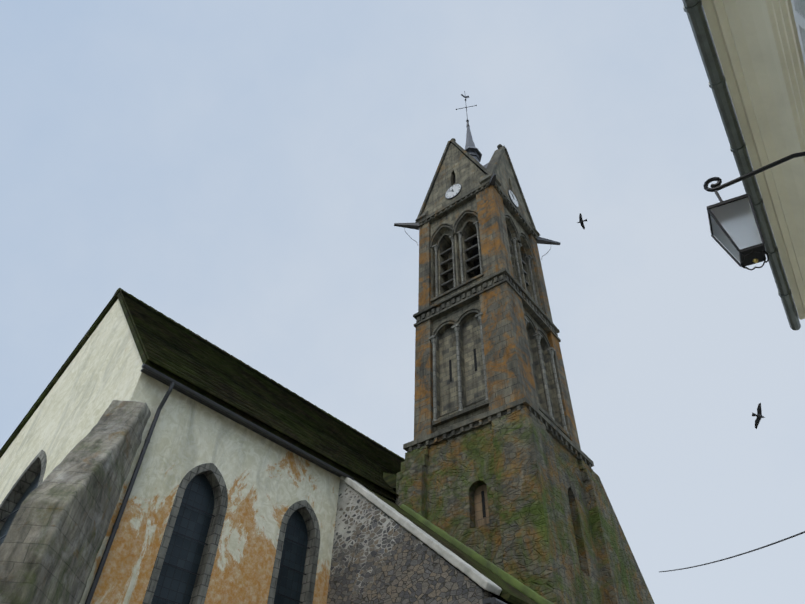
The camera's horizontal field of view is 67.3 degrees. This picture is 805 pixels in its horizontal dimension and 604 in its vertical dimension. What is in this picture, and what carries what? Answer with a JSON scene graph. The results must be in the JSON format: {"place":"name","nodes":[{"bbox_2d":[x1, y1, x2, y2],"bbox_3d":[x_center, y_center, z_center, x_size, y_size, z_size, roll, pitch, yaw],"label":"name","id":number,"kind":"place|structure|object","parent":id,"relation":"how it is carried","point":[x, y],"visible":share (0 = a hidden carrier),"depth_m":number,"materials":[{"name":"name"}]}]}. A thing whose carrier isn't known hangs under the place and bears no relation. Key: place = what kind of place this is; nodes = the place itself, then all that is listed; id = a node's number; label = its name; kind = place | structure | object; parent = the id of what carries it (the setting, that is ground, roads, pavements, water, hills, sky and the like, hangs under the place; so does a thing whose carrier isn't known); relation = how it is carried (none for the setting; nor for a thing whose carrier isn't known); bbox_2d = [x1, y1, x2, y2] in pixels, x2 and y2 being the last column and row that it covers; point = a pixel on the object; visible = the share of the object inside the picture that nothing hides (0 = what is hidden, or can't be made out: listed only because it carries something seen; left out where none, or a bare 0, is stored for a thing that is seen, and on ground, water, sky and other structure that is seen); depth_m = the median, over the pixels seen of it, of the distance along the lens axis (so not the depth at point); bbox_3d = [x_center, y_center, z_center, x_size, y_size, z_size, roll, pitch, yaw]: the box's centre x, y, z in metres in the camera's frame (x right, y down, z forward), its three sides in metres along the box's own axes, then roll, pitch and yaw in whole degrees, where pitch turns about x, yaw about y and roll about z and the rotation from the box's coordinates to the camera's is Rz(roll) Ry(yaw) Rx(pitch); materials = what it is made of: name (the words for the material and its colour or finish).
{"place":"outdoors","nodes":[
{"label":"outdoors","id":0,"kind":"place"},
{"bbox_2d":[0,0,804,603],"label":"sky","id":1,"kind":"structure","parent":0,"point":[244,171],"materials":[{"name":"blue"}]},
{"bbox_2d":[327,479,492,603],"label":"stone wall","id":2,"kind":"structure","parent":0,"point":[379,556],"depth_m":14.90,"materials":[{"name":"grey stone"}]},
{"bbox_2d":[339,476,501,595],"bbox_3d":[0.117,5.639,15.332,5.064,4.319,0.532,-31,-53,29],"label":"wall coping","id":3,"kind":"object","parent":2,"relation":"on","point":[471,572],"visible":0.98,"depth_m":14.31,"materials":[{"name":"grey stone"}]},
{"bbox_2d":[362,472,536,603],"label":"roof","id":4,"kind":"structure","parent":2,"relation":"on","point":[510,594],"depth_m":14.91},
{"bbox_2d":[482,597,506,603],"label":"lean-to gutter","id":5,"kind":"object","parent":4,"relation":"attached to","point":[492,600],"visible":1,"depth_m":12.26,"materials":[{"name":"grey metal"}]},
{"bbox_2d":[430,209,543,311],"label":"stone moldings","id":6,"kind":"object","parent":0,"point":[463,214],"visible":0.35,"depth_m":26.83,"materials":[{"name":"stone"}]},
{"bbox_2d":[427,423,606,603],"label":"tower base","id":7,"kind":"object","parent":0,"point":[461,474],"visible":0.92,"depth_m":17.80,"materials":[{"name":"green stone"}]},
{"bbox_2d":[578,213,586,228],"bbox_3d":[7.149,-3.211,24.102,0.412,0.093,0.690,-15,-82,16],"label":"bird","id":8,"kind":"object","parent":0,"point":[581,220],"visible":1,"depth_m":24.09},
{"bbox_2d":[701,0,804,319],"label":"house cornice","id":9,"kind":"structure","parent":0,"point":[758,48],"depth_m":6.78,"materials":[{"name":"beige paint"}]},
{"bbox_2d":[682,0,800,329],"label":"gutter","id":10,"kind":"object","parent":9,"relation":"attached to","point":[693,9],"visible":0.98,"depth_m":7.36,"materials":[{"name":"grey metal"}]},
{"bbox_2d":[701,5,798,317],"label":"house roof","id":11,"kind":"structure","parent":9,"relation":"on","point":[743,140],"depth_m":7.41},
{"bbox_2d":[703,152,804,269],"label":"lantern","id":12,"kind":"object","parent":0,"point":[736,219],"depth_m":4.94,"materials":[{"name":"black metal"}]},
{"bbox_2d":[752,403,764,428],"bbox_3d":[6.132,1.962,10.412,0.275,0.460,0.062,14,-6,-12],"label":"bird","id":13,"kind":"object","parent":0,"point":[758,415],"visible":1,"depth_m":10.41},
{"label":"pavement","id":14,"kind":"structure","parent":0,"visible":0},
{"bbox_2d":[0,400,150,603],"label":"buttress","id":15,"kind":"structure","parent":14,"relation":"on","point":[50,546],"depth_m":11.04,"materials":[{"name":"grey stone"}]},
{"bbox_2d":[0,299,395,603],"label":"chancel walls","id":16,"kind":"structure","parent":14,"relation":"on","point":[268,483],"depth_m":14.99,"materials":[{"name":"white paint"}]},
{"bbox_2d":[0,450,319,603],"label":"window surrounds","id":17,"kind":"object","parent":16,"relation":"attached to","point":[213,471],"visible":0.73,"depth_m":14.63,"materials":[{"name":"grey stone"}]},
{"bbox_2d":[0,502,309,603],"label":"window bars","id":18,"kind":"object","parent":17,"relation":"attached to","point":[202,543],"depth_m":14.10,"materials":[{"name":"metal"}]},
{"bbox_2d":[0,288,404,501],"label":"church roof","id":19,"kind":"structure","parent":16,"relation":"on","point":[175,350],"depth_m":19.18,"materials":[{"name":"green tile"}]},
{"bbox_2d":[85,363,353,603],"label":"gutter and downspout","id":20,"kind":"object","parent":16,"relation":"attached to","point":[173,382],"visible":1,"depth_m":14.31,"materials":[{"name":"grey metal"}]},
{"bbox_2d":[141,368,340,476],"bbox_3d":[-3.848,3.479,16.248,0.180,0.050,7.050,-31,-53,29],"label":"eave board","id":21,"kind":"object","parent":16,"relation":"attached to","point":[163,381],"visible":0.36,"depth_m":15.76,"materials":[{"name":"wood"}]},
{"bbox_2d":[396,407,654,603],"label":"tower buttresses","id":22,"kind":"structure","parent":14,"relation":"on","point":[537,554],"depth_m":16.89,"materials":[{"name":"stone"}]},
{"bbox_2d":[400,504,553,603],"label":"mossy roof edge","id":23,"kind":"object","parent":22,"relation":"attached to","point":[530,593],"visible":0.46,"depth_m":15.51,"materials":[{"name":"moss"},{"name":"tile"}]},
{"bbox_2d":[481,491,485,517],"bbox_3d":[2.340,5.826,17.422,0.100,0.800,0.026,-28,-52,27],"label":"slit window","id":24,"kind":"structure","parent":22,"relation":"attached to","point":[483,503],"depth_m":17.41,"materials":[{"name":"black"}]},
{"bbox_2d":[403,397,593,467],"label":"cornice","id":25,"kind":"structure","parent":22,"relation":"on","point":[488,417],"depth_m":19.09,"materials":[{"name":"grey stone"}]},
{"bbox_2d":[414,282,580,448],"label":"buttresses","id":26,"kind":"structure","parent":25,"relation":"on","point":[509,372],"depth_m":21.04,"materials":[{"name":"brown stone"}]},
{"bbox_2d":[432,298,562,431],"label":"blind arches","id":27,"kind":"structure","parent":25,"relation":"on","point":[473,384],"depth_m":21.77,"materials":[{"name":"stone"}]},
{"bbox_2d":[449,348,476,381],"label":"slit windows","id":28,"kind":"structure","parent":27,"relation":"on","point":[450,364],"depth_m":21.57,"materials":[{"name":"black"}]},
{"bbox_2d":[413,268,560,341],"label":"cornice","id":29,"kind":"structure","parent":27,"relation":"on","point":[455,301],"depth_m":23.32,"materials":[{"name":"stone"}]},
{"bbox_2d":[418,185,552,321],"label":"corner buttresses","id":30,"kind":"structure","parent":29,"relation":"on","point":[495,250],"depth_m":25.44,"materials":[{"name":"brown stone"}]},
{"bbox_2d":[394,174,560,259],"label":"gargoyles","id":31,"kind":"object","parent":30,"relation":"attached to","point":[540,240],"visible":0.88,"depth_m":28.39,"materials":[{"name":"stone"}]},
{"bbox_2d":[431,198,541,308],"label":"belfry arches","id":32,"kind":"structure","parent":29,"relation":"on","point":[470,230],"depth_m":26.46,"materials":[{"name":"stone"}]},
{"bbox_2d":[416,179,538,240],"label":"cornice","id":33,"kind":"structure","parent":32,"relation":"on","point":[463,199],"depth_m":27.66,"materials":[{"name":"grey stone"}]},
{"bbox_2d":[423,143,530,224],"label":"gables","id":34,"kind":"object","parent":33,"relation":"on","point":[458,166],"visible":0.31,"depth_m":29.22,"materials":[{"name":"stone"}]},
{"bbox_2d":[445,184,461,198],"bbox_3d":[2.382,-5.184,28.339,0.920,0.920,0.046,-28,-52,27],"label":"clock","id":35,"kind":"object","parent":34,"relation":"attached to","point":[456,188],"visible":1,"depth_m":28.28,"materials":[{"name":"white metal"}]},
{"bbox_2d":[508,190,518,206],"bbox_3d":[5.229,-4.878,28.540,0.046,0.920,0.920,-28,-52,27],"label":"clock","id":36,"kind":"object","parent":34,"relation":"attached to","point":[514,201],"visible":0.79,"depth_m":28.43,"materials":[{"name":"white metal"}]},
{"bbox_2d":[415,138,539,235],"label":"gable copings","id":37,"kind":"object","parent":33,"relation":"on","point":[489,171],"visible":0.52,"depth_m":29.72,"materials":[{"name":"grey stone"}]},
{"bbox_3d":[3.671,-5.186,30.587,3.800,4.880,3.800,-28,-52,27],"label":"tower roof","id":38,"kind":"object","parent":33,"relation":"on","visible":0},
{"bbox_2d":[464,126,481,161],"bbox_3d":[3.790,-8.319,33.660,1.146,5.700,1.146,-28,-52,27],"label":"spirelet","id":39,"kind":"object","parent":38,"relation":"on","point":[472,150],"visible":0.48,"depth_m":33.31,"materials":[{"name":"metal"}]},
{"bbox_2d":[456,91,476,126],"bbox_3d":[3.927,-11.925,37.192,1.309,4.500,0.293,-2,-45,4],"label":"weather vane","id":40,"kind":"object","parent":39,"relation":"on","point":[467,120],"visible":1,"depth_m":37.22,"materials":[{"name":"black metal"}]},
{"bbox_2d":[432,221,537,303],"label":"columns","id":41,"kind":"structure","parent":32,"relation":"attached to","point":[476,224],"depth_m":25.71,"materials":[{"name":"stone"}]},
{"bbox_2d":[440,233,530,295],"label":"louvers","id":42,"kind":"object","parent":32,"relation":"attached to","point":[449,250],"visible":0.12,"depth_m":25.82,"materials":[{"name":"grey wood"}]},
{"bbox_2d":[429,312,568,433],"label":"columns","id":43,"kind":"structure","parent":27,"relation":"attached to","point":[457,328],"depth_m":21.54,"materials":[{"name":"grey stone"}]},
{"bbox_2d":[432,308,569,437],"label":"blind arcade mouldings","id":44,"kind":"object","parent":27,"relation":"attached to","point":[466,411],"visible":0.25,"depth_m":20.30,"materials":[{"name":"grey stone"}]},
{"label":"shutter","id":45,"kind":"object","parent":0,"visible":0},
{"bbox_2d":[791,0,804,64],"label":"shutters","id":46,"kind":"object","parent":45,"relation":"attached to","point":[798,7],"visible":1,"depth_m":5.54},
{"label":"house","id":47,"kind":"object","parent":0,"visible":0},
{"bbox_2d":[659,531,804,571],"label":"street cable","id":48,"kind":"object","parent":47,"relation":"attached to","point":[740,554],"visible":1,"depth_m":13.37,"materials":[{"name":"black metal"}]}
]}

